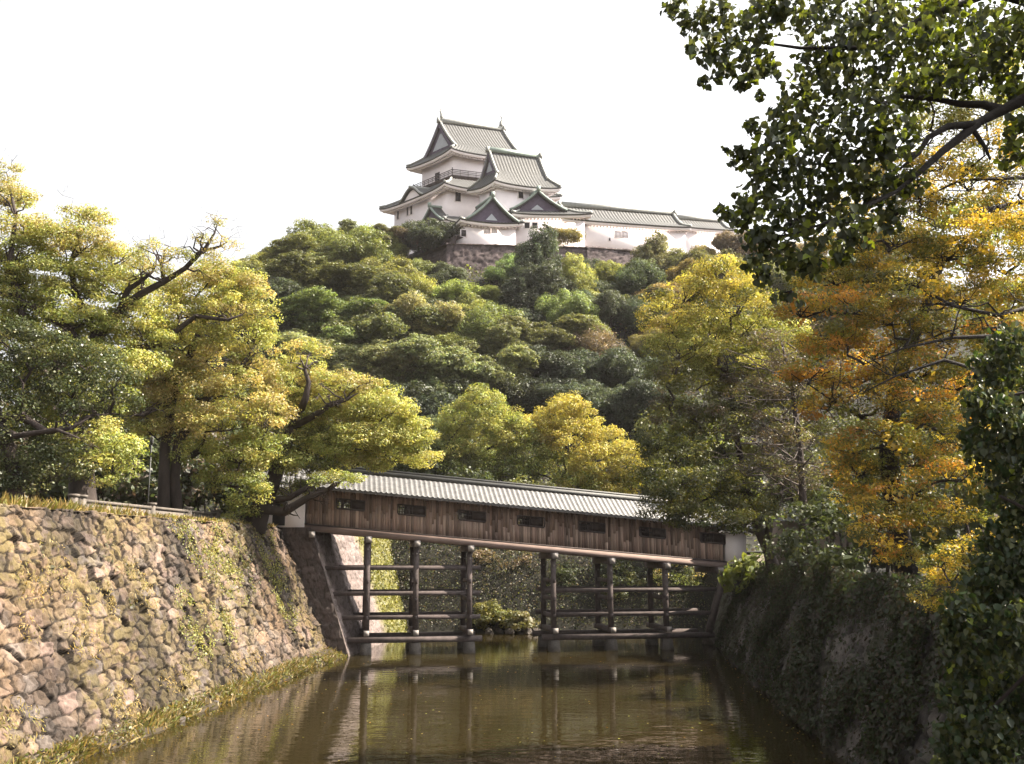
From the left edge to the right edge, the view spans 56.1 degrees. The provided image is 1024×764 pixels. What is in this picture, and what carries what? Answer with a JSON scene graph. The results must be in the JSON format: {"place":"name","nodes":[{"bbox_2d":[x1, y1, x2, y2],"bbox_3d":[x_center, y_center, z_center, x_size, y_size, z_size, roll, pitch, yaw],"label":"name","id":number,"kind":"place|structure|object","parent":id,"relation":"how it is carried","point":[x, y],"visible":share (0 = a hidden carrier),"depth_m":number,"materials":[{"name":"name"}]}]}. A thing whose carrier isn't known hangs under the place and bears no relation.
{"place":"outdoors","nodes":[
{"label":"outdoors","id":0,"kind":"place"},
{"bbox_2d":[9,648,339,763],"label":"earth strip","id":1,"kind":"object","parent":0,"point":[158,729],"visible":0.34,"depth_m":30.66,"materials":[{"name":"green plant"}]},
{"bbox_2d":[0,647,348,763],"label":"grass","id":2,"kind":"structure","parent":1,"relation":"on","point":[156,720],"depth_m":32.99,"materials":[{"name":"green plant"}]},
{"bbox_2d":[75,621,843,763],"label":"water","id":3,"kind":"structure","parent":0,"point":[522,686],"depth_m":34.53,"materials":[{"name":"brown liquid"}]},
{"bbox_2d":[0,503,326,763],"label":"stone wall","id":4,"kind":"structure","parent":3,"relation":"in","point":[57,684],"depth_m":33.14,"materials":[{"name":"beige stone"}]},
{"bbox_2d":[0,539,265,753],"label":"wall weeds","id":5,"kind":"object","parent":4,"relation":"attached to","point":[112,598],"depth_m":30.44,"materials":[{"name":"green plant"}]},
{"bbox_2d":[166,513,300,662],"bbox_3d":[-12.815,9.340,44.813,2.691,6.043,16.031,-1,-10,4],"label":"ivy","id":6,"kind":"object","parent":4,"relation":"attached to","point":[221,586],"visible":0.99,"depth_m":42.70,"materials":[{"name":"green plant"}]},
{"bbox_2d":[280,527,404,655],"bbox_3d":[-9.704,14.186,66.259,4.708,7.689,25.150,-1,-10,7],"label":"stone abutment","id":7,"kind":"object","parent":3,"relation":"in","point":[335,550],"visible":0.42,"depth_m":55.45,"materials":[{"name":"grey stone"}]},
{"bbox_2d":[360,537,407,632],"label":"ivy","id":8,"kind":"object","parent":7,"relation":"attached to","point":[390,625],"visible":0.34,"depth_m":67.69,"materials":[{"name":"green plant"}]},
{"bbox_2d":[295,463,728,654],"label":"covered bridge","id":9,"kind":"structure","parent":3,"relation":"in","point":[603,527],"depth_m":57.65,"materials":[{"name":"brown wood"}]},
{"bbox_2d":[716,511,752,563],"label":"gate house","id":10,"kind":"structure","parent":9,"relation":"attached to","point":[734,545],"depth_m":59.49,"materials":[{"name":"white paint"}]},
{"bbox_2d":[704,565,1021,763],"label":"stone wall","id":11,"kind":"structure","parent":3,"relation":"in","point":[860,647],"depth_m":30.49,"materials":[{"name":"grey stone"}]},
{"bbox_2d":[713,561,1023,763],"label":"ivy","id":12,"kind":"object","parent":11,"relation":"attached to","point":[913,622],"visible":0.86,"depth_m":28.69,"materials":[{"name":"green plant"}]},
{"bbox_2d":[0,273,1021,633],"bbox_3d":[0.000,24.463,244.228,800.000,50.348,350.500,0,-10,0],"label":"hill","id":13,"kind":"structure","parent":0,"point":[500,581],"depth_m":71.73,"materials":[{"name":"green plant"}]},
{"bbox_2d":[236,276,312,318],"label":"hill tree","id":14,"kind":"object","parent":13,"relation":"on","point":[282,287],"visible":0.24,"depth_m":120.98,"materials":[{"name":"green plant"}]},
{"bbox_2d":[234,249,315,285],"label":"hill tree","id":15,"kind":"object","parent":13,"relation":"on","point":[284,266],"visible":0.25,"depth_m":127.07,"materials":[{"name":"green plant"}]},
{"bbox_2d":[267,230,333,268],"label":"hill tree","id":16,"kind":"object","parent":13,"relation":"on","point":[298,240],"visible":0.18,"depth_m":134.59,"materials":[{"name":"green plant"}]},
{"bbox_2d":[267,243,345,269],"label":"hill tree","id":17,"kind":"object","parent":13,"relation":"on","point":[320,256],"visible":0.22,"depth_m":133.53,"materials":[{"name":"green plant"}]},
{"bbox_2d":[286,217,355,244],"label":"hill tree","id":18,"kind":"object","parent":13,"relation":"on","point":[317,231],"visible":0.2,"depth_m":140.83,"materials":[{"name":"green plant"}]},
{"bbox_2d":[254,328,390,386],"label":"hill tree","id":19,"kind":"object","parent":13,"relation":"on","point":[340,346],"visible":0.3,"depth_m":109.66,"materials":[{"name":"green plant"}]},
{"bbox_2d":[274,285,388,341],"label":"hill tree","id":20,"kind":"object","parent":13,"relation":"on","point":[319,308],"visible":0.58,"depth_m":115.89,"materials":[{"name":"green plant"}]},
{"bbox_2d":[289,260,390,297],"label":"hill tree","id":21,"kind":"object","parent":13,"relation":"on","point":[340,276],"visible":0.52,"depth_m":123.50,"materials":[{"name":"green plant"}]},
{"bbox_2d":[321,227,393,270],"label":"hill tree","id":22,"kind":"object","parent":13,"relation":"on","point":[349,249],"visible":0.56,"depth_m":134.53,"materials":[{"name":"green plant"}]},
{"bbox_2d":[320,339,401,386],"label":"hill tree","id":23,"kind":"object","parent":13,"relation":"on","point":[370,355],"visible":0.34,"depth_m":107.47,"materials":[{"name":"green plant"}]},
{"bbox_2d":[333,270,428,310],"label":"hill tree","id":24,"kind":"object","parent":13,"relation":"on","point":[396,284],"visible":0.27,"depth_m":119.93,"materials":[{"name":"green plant"}]},
{"bbox_2d":[318,302,448,344],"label":"hill tree","id":25,"kind":"object","parent":13,"relation":"on","point":[378,324],"visible":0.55,"depth_m":113.82,"materials":[{"name":"green plant"}]},
{"bbox_2d":[345,346,425,394],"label":"hill tree","id":26,"kind":"object","parent":13,"relation":"on","point":[383,371],"visible":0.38,"depth_m":105.44,"materials":[{"name":"green plant"}]},
{"bbox_2d":[360,255,426,284],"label":"hill tree","id":27,"kind":"object","parent":13,"relation":"on","point":[398,263],"visible":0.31,"depth_m":130.79,"materials":[{"name":"green plant"}]},
{"bbox_2d":[386,438,452,506],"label":"shrub","id":28,"kind":"object","parent":13,"relation":"on","point":[415,470],"visible":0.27,"depth_m":78.12,"materials":[{"name":"green plant"}]},
{"bbox_2d":[382,290,465,354],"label":"hill tree","id":29,"kind":"object","parent":13,"relation":"on","point":[450,310],"visible":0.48,"depth_m":115.82,"materials":[{"name":"green plant"}]},
{"bbox_2d":[383,375,471,400],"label":"hill tree","id":30,"kind":"object","parent":13,"relation":"on","point":[456,386],"visible":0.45,"depth_m":102.16,"materials":[{"name":"green plant"}]},
{"bbox_2d":[397,217,465,253],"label":"hill tree","id":31,"kind":"object","parent":13,"relation":"on","point":[431,235],"visible":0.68,"depth_m":153.55,"materials":[{"name":"green plant"}]},
{"bbox_2d":[388,333,495,398],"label":"hill tree","id":32,"kind":"object","parent":13,"relation":"on","point":[433,362],"visible":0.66,"depth_m":104.40,"materials":[{"name":"green plant"}]},
{"bbox_2d":[421,261,467,286],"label":"hill tree","id":33,"kind":"object","parent":13,"relation":"on","point":[442,271],"visible":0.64,"depth_m":132.97,"materials":[{"name":"green plant"}]},
{"bbox_2d":[413,390,483,453],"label":"hill tree","id":34,"kind":"object","parent":13,"relation":"on","point":[433,408],"visible":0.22,"depth_m":98.57,"materials":[{"name":"green plant"}]},
{"bbox_2d":[425,278,484,301],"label":"hill tree","id":35,"kind":"object","parent":13,"relation":"on","point":[453,290],"visible":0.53,"depth_m":126.09,"materials":[{"name":"green plant"}]},
{"bbox_2d":[416,382,544,482],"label":"yellow tree","id":36,"kind":"object","parent":13,"relation":"on","point":[492,430],"visible":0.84,"depth_m":79.44,"materials":[{"name":"green plant"}]},
{"bbox_2d":[444,299,530,341],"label":"hill tree","id":37,"kind":"object","parent":13,"relation":"on","point":[480,320],"visible":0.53,"depth_m":117.15,"materials":[{"name":"green plant"}]},
{"bbox_2d":[472,599,511,629],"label":"bank shrub","id":38,"kind":"object","parent":13,"relation":"on","point":[499,614],"visible":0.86,"depth_m":69.02,"materials":[{"name":"green plant"}]},
{"bbox_2d":[441,345,545,411],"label":"hill tree","id":39,"kind":"object","parent":13,"relation":"on","point":[505,367],"visible":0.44,"depth_m":107.54,"materials":[{"name":"green plant"}]},
{"bbox_2d":[450,321,537,358],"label":"hill tree","id":40,"kind":"object","parent":13,"relation":"on","point":[497,338],"visible":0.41,"depth_m":113.01,"materials":[{"name":"green plant"}]},
{"bbox_2d":[482,252,519,283],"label":"hill tree","id":41,"kind":"object","parent":13,"relation":"on","point":[500,272],"visible":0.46,"depth_m":139.34,"materials":[{"name":"green plant"}]},
{"bbox_2d":[491,367,543,413],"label":"hill tree","id":42,"kind":"object","parent":13,"relation":"on","point":[511,391],"visible":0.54,"depth_m":106.34,"materials":[{"name":"green plant"}]},
{"bbox_2d":[446,243,594,273],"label":"castle base wall","id":43,"kind":"structure","parent":13,"relation":"on","point":[481,256],"depth_m":150.62,"materials":[{"name":"stone"}]},
{"bbox_2d":[496,262,546,313],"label":"hill tree","id":44,"kind":"object","parent":13,"relation":"on","point":[518,295],"visible":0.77,"depth_m":126.88,"materials":[{"name":"green plant"}]},
{"bbox_2d":[25,260,1021,554],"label":"undergrowth","id":45,"kind":"object","parent":13,"relation":"on","point":[469,280],"visible":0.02,"depth_m":116.18,"materials":[{"name":"green plant"}]},
{"bbox_2d":[501,220,562,294],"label":"hill tree","id":46,"kind":"object","parent":13,"relation":"on","point":[538,248],"visible":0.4,"depth_m":132.85,"materials":[{"name":"green plant"}]},
{"bbox_2d":[493,342,576,379],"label":"hill tree","id":47,"kind":"object","parent":13,"relation":"on","point":[549,358],"visible":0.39,"depth_m":109.81,"materials":[{"name":"green plant"}]},
{"bbox_2d":[495,312,597,353],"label":"hill tree","id":48,"kind":"object","parent":13,"relation":"on","point":[549,337],"visible":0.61,"depth_m":116.08,"materials":[{"name":"green plant"}]},
{"bbox_2d":[510,373,585,418],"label":"hill tree","id":49,"kind":"object","parent":13,"relation":"on","point":[548,387],"visible":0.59,"depth_m":106.20,"materials":[{"name":"green plant"}]},
{"bbox_2d":[496,390,605,487],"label":"yellow tree","id":50,"kind":"object","parent":13,"relation":"on","point":[570,417],"visible":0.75,"depth_m":80.49,"materials":[{"name":"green plant"}]},
{"bbox_2d":[387,530,717,629],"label":"undergrowth","id":51,"kind":"object","parent":13,"relation":"on","point":[445,580],"visible":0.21,"depth_m":71.10,"materials":[{"name":"green plant"}]},
{"bbox_2d":[529,261,578,314],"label":"hill tree","id":52,"kind":"object","parent":13,"relation":"on","point":[551,278],"visible":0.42,"depth_m":127.17,"materials":[{"name":"green plant"}]},
{"bbox_2d":[533,288,599,326],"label":"hill tree","id":53,"kind":"object","parent":13,"relation":"on","point":[575,302],"visible":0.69,"depth_m":122.56,"materials":[{"name":"green plant"}]},
{"bbox_2d":[544,347,607,383],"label":"hill tree","id":54,"kind":"object","parent":13,"relation":"on","point":[588,365],"visible":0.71,"depth_m":109.41,"materials":[{"name":"green plant"}]},
{"bbox_2d":[555,252,600,296],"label":"hill tree","id":55,"kind":"object","parent":13,"relation":"on","point":[578,272],"visible":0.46,"depth_m":129.73,"materials":[{"name":"green plant"}]},
{"bbox_2d":[558,379,629,426],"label":"hill tree","id":56,"kind":"object","parent":13,"relation":"on","point":[600,397],"visible":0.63,"depth_m":104.61,"materials":[{"name":"green plant"}]},
{"bbox_2d":[561,324,630,356],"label":"hill tree","id":57,"kind":"object","parent":13,"relation":"on","point":[597,342],"visible":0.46,"depth_m":115.26,"materials":[{"name":"brown plant"}]},
{"bbox_2d":[544,423,648,494],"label":"yellow tree","id":58,"kind":"object","parent":13,"relation":"on","point":[597,480],"visible":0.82,"depth_m":78.66,"materials":[{"name":"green plant"}]},
{"bbox_2d":[590,289,630,329],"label":"hill tree","id":59,"kind":"object","parent":13,"relation":"on","point":[607,317],"visible":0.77,"depth_m":124.49,"materials":[{"name":"green plant"}]},
{"bbox_2d":[588,559,646,607],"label":"bank shrub","id":60,"kind":"object","parent":13,"relation":"on","point":[618,566],"visible":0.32,"depth_m":71.16,"materials":[{"name":"green plant"}]},
{"bbox_2d":[586,246,661,268],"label":"castle base wall","id":61,"kind":"structure","parent":13,"relation":"on","point":[619,256],"depth_m":152.96,"materials":[{"name":"stone"}]},
{"bbox_2d":[594,345,660,388],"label":"hill tree","id":62,"kind":"object","parent":13,"relation":"on","point":[626,366],"visible":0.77,"depth_m":109.69,"materials":[{"name":"green plant"}]},
{"bbox_2d":[606,296,662,333],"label":"hill tree","id":63,"kind":"object","parent":13,"relation":"on","point":[635,305],"visible":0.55,"depth_m":124.08,"materials":[{"name":"green plant"}]},
{"bbox_2d":[602,370,677,435],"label":"hill tree","id":64,"kind":"object","parent":13,"relation":"on","point":[641,394],"visible":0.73,"depth_m":103.52,"materials":[{"name":"green plant"}]},
{"bbox_2d":[613,257,666,295],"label":"hill tree","id":65,"kind":"object","parent":13,"relation":"on","point":[638,275],"visible":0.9,"depth_m":131.37,"materials":[{"name":"green plant"}]},
{"bbox_2d":[630,230,672,273],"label":"hill tree","id":66,"kind":"object","parent":13,"relation":"on","point":[654,248],"visible":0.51,"depth_m":141.56,"materials":[{"name":"green plant"}]},
{"bbox_2d":[626,403,691,464],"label":"shrub","id":67,"kind":"object","parent":13,"relation":"on","point":[643,428],"visible":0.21,"depth_m":83.78,"materials":[{"name":"green plant"}]},
{"bbox_2d":[726,256,805,304],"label":"hill tree","id":68,"kind":"object","parent":13,"relation":"on","point":[777,284],"visible":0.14,"depth_m":128.63,"materials":[{"name":"green plant"}]},
{"bbox_2d":[0,0,1023,445],"label":"sky","id":69,"kind":"structure","parent":0,"point":[268,115],"materials":[{"name":"white"}]},
{"bbox_2d":[410,244,628,259],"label":"castle terrace","id":70,"kind":"structure","parent":0,"point":[427,252],"depth_m":153.51,"materials":[{"name":"stone"}]},
{"bbox_2d":[379,108,562,253],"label":"castle keep","id":71,"kind":"structure","parent":70,"relation":"on","point":[449,165],"depth_m":172.37,"materials":[{"name":"paint"}]},
{"bbox_2d":[453,191,524,244],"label":"turret","id":72,"kind":"structure","parent":70,"relation":"on","point":[491,219],"depth_m":153.72,"materials":[{"name":"paint"}]},
{"bbox_2d":[467,146,561,211],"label":"keep","id":73,"kind":"structure","parent":70,"relation":"on","point":[510,178],"depth_m":160.33,"materials":[{"name":"tile"}]},
{"bbox_2d":[509,186,592,246],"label":"castle wing","id":74,"kind":"structure","parent":70,"relation":"on","point":[536,207],"depth_m":155.94,"materials":[{"name":"white paint"}]},
{"bbox_2d":[557,201,691,252],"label":"long storehouse","id":75,"kind":"structure","parent":70,"relation":"on","point":[617,227],"depth_m":159.32,"materials":[{"name":"paint"}]},
{"bbox_2d":[676,215,736,253],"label":"storehouse","id":76,"kind":"structure","parent":70,"relation":"on","point":[704,230],"depth_m":181.78,"materials":[{"name":"paint"}]},
{"bbox_2d":[806,565,975,583],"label":"bank","id":77,"kind":"structure","parent":0,"point":[879,569],"depth_m":48.85,"materials":[{"name":"green plant"}]},
{"bbox_2d":[623,253,852,574],"bbox_3d":[11.711,1.491,50.125,12.510,16.880,8.712,0,-10,0],"label":"tree","id":78,"kind":"object","parent":77,"relation":"on","point":[698,479],"visible":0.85,"depth_m":49.64,"materials":[{"name":"green plant"}]},
{"bbox_2d":[717,552,764,593],"bbox_3d":[12.902,10.632,53.420,2.900,2.346,3.528,0,-10,0],"label":"bank bush","id":79,"kind":"object","parent":77,"relation":"on","point":[742,570],"visible":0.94,"depth_m":52.95,"materials":[{"name":"green plant"}]},
{"bbox_2d":[697,328,844,571],"bbox_3d":[12.734,3.131,46.429,8.058,12.090,5.161,0,-10,0],"label":"brown tree","id":80,"kind":"object","parent":77,"relation":"on","point":[796,432],"visible":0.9,"depth_m":45.95,"materials":[{"name":"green plant"}]},
{"bbox_2d":[760,504,855,564],"bbox_3d":[18.489,9.461,59.258,5.600,3.850,4.200,0,-10,0],"label":"bush","id":81,"kind":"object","parent":77,"relation":"on","point":[790,526],"depth_m":57.82,"materials":[{"name":"plant"}]},
{"bbox_2d":[761,484,870,573],"bbox_3d":[13.413,6.414,41.475,5.532,4.132,4.321,0,-10,0],"label":"bank bush","id":82,"kind":"object","parent":77,"relation":"on","point":[815,519],"visible":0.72,"depth_m":40.90,"materials":[{"name":"green plant"}]},
{"bbox_2d":[659,0,1023,310],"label":"broadleaf tree","id":83,"kind":"object","parent":77,"relation":"on","point":[925,31],"visible":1,"depth_m":10.07,"materials":[{"name":"green plant"}]},
{"bbox_2d":[744,233,946,560],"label":"tree","id":84,"kind":"object","parent":77,"relation":"on","point":[826,318],"visible":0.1,"depth_m":66.45,"materials":[{"name":"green plant"}]},
{"bbox_2d":[769,415,922,557],"bbox_3d":[20.075,6.576,57.508,9.318,9.374,6.567,0,-10,0],"label":"bank bush","id":85,"kind":"object","parent":77,"relation":"on","point":[860,442],"visible":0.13,"depth_m":56.94,"materials":[{"name":"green plant"}]},
{"bbox_2d":[788,471,955,575],"bbox_3d":[14.031,5.579,36.762,6.500,4.302,4.348,4,-11,-20],"label":"bank bush","id":86,"kind":"object","parent":77,"relation":"on","point":[829,557],"visible":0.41,"depth_m":36.47,"materials":[{"name":"green plant"}]},
{"bbox_2d":[763,24,1023,581],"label":"maple tree","id":87,"kind":"object","parent":77,"relation":"on","point":[897,518],"visible":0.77,"depth_m":29.79,"materials":[{"name":"orange plant"}]},
{"bbox_2d":[829,435,1022,562],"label":"bank bush","id":88,"kind":"object","parent":77,"relation":"on","point":[947,494],"visible":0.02,"depth_m":58.66,"materials":[{"name":"green plant"}]},
{"bbox_2d":[899,341,1023,564],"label":"tree","id":89,"kind":"object","parent":77,"relation":"on","point":[912,456],"visible":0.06,"depth_m":44.53,"materials":[{"name":"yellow plant"}]},
{"bbox_2d":[902,186,1023,348],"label":"tree","id":90,"kind":"object","parent":77,"relation":"on","point":[957,209],"visible":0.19,"depth_m":53.46,"materials":[{"name":"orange plant"}]},
{"bbox_2d":[906,505,1022,614],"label":"young maple","id":91,"kind":"object","parent":77,"relation":"on","point":[942,575],"visible":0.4,"depth_m":20.53,"materials":[{"name":"yellow plant"}]},
{"bbox_2d":[911,419,1023,571],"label":"bank bush","id":92,"kind":"object","parent":77,"relation":"on","point":[946,535],"visible":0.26,"depth_m":30.46,"materials":[{"name":"green plant"}]},
{"bbox_2d":[928,320,1023,763],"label":"broadleaf shrub","id":93,"kind":"object","parent":77,"relation":"on","point":[999,574],"visible":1,"depth_m":13.25,"materials":[{"name":"green plant"}]},
{"label":"left bank","id":94,"kind":"structure","parent":0,"visible":0},
{"bbox_2d":[0,440,67,504],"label":"shade tree","id":95,"kind":"object","parent":94,"relation":"on","point":[47,496],"visible":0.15,"depth_m":61.10,"materials":[{"name":"green plant"}]},
{"bbox_2d":[0,489,147,515],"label":"grass","id":96,"kind":"structure","parent":94,"relation":"on","point":[50,505],"depth_m":33.01,"materials":[{"name":"green plant"}]},
{"bbox_2d":[0,314,149,499],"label":"evergreen tree","id":97,"kind":"object","parent":94,"relation":"on","point":[15,478],"visible":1,"depth_m":41.29,"materials":[{"name":"green plant"}]},
{"bbox_2d":[46,415,155,504],"bbox_3d":[-26.608,6.022,62.929,6.726,8.079,5.858,0,-10,0],"label":"shade tree","id":98,"kind":"object","parent":94,"relation":"on","point":[101,492],"visible":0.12,"depth_m":62.06,"materials":[{"name":"green plant"}]},
{"bbox_2d":[0,150,243,503],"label":"spreading tree","id":99,"kind":"object","parent":94,"relation":"on","point":[20,295],"visible":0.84,"depth_m":46.61,"materials":[{"name":"green plant"}]},
{"bbox_2d":[98,436,202,511],"bbox_3d":[-22.566,6.346,59.888,6.048,6.366,5.509,0,-10,0],"label":"shade tree","id":100,"kind":"object","parent":94,"relation":"on","point":[131,492],"visible":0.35,"depth_m":58.74,"materials":[{"name":"green plant"}]},
{"bbox_2d":[67,494,234,519],"bbox_3d":[-16.023,6.353,44.827,0.537,1.245,17.123,-1,-10,4],"label":"bank fence","id":101,"kind":"object","parent":94,"relation":"on","point":[152,508],"visible":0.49,"depth_m":43.04,"materials":[{"name":"grey wood"}]},
{"bbox_2d":[119,358,245,510],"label":"shade tree","id":102,"kind":"object","parent":94,"relation":"on","point":[224,426],"visible":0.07,"depth_m":67.99,"materials":[{"name":"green plant"}]},
{"bbox_2d":[107,258,299,512],"bbox_3d":[-16.034,0.592,50.347,10.482,14.097,6.247,0,-10,0],"label":"twin trunk tree","id":103,"kind":"object","parent":94,"relation":"on","point":[191,416],"visible":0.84,"depth_m":49.56,"materials":[{"name":"green plant"}]},
{"bbox_2d":[170,426,251,515],"bbox_3d":[-19.850,5.929,61.803,6.915,7.848,5.784,4,-11,-23],"label":"shade tree","id":104,"kind":"object","parent":94,"relation":"on","point":[201,495],"visible":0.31,"depth_m":61.00,"materials":[{"name":"green plant"}]},
{"bbox_2d":[257,466,316,526],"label":"gate house","id":105,"kind":"structure","parent":94,"relation":"on","point":[291,520],"depth_m":55.07,"materials":[{"name":"white paint"}]},
{"bbox_2d":[220,336,445,533],"bbox_3d":[-9.790,2.923,52.334,10.544,10.625,9.095,-6,-12,32],"label":"leaning tree","id":106,"kind":"object","parent":94,"relation":"on","point":[365,411],"visible":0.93,"depth_m":51.46,"materials":[{"name":"green plant"}]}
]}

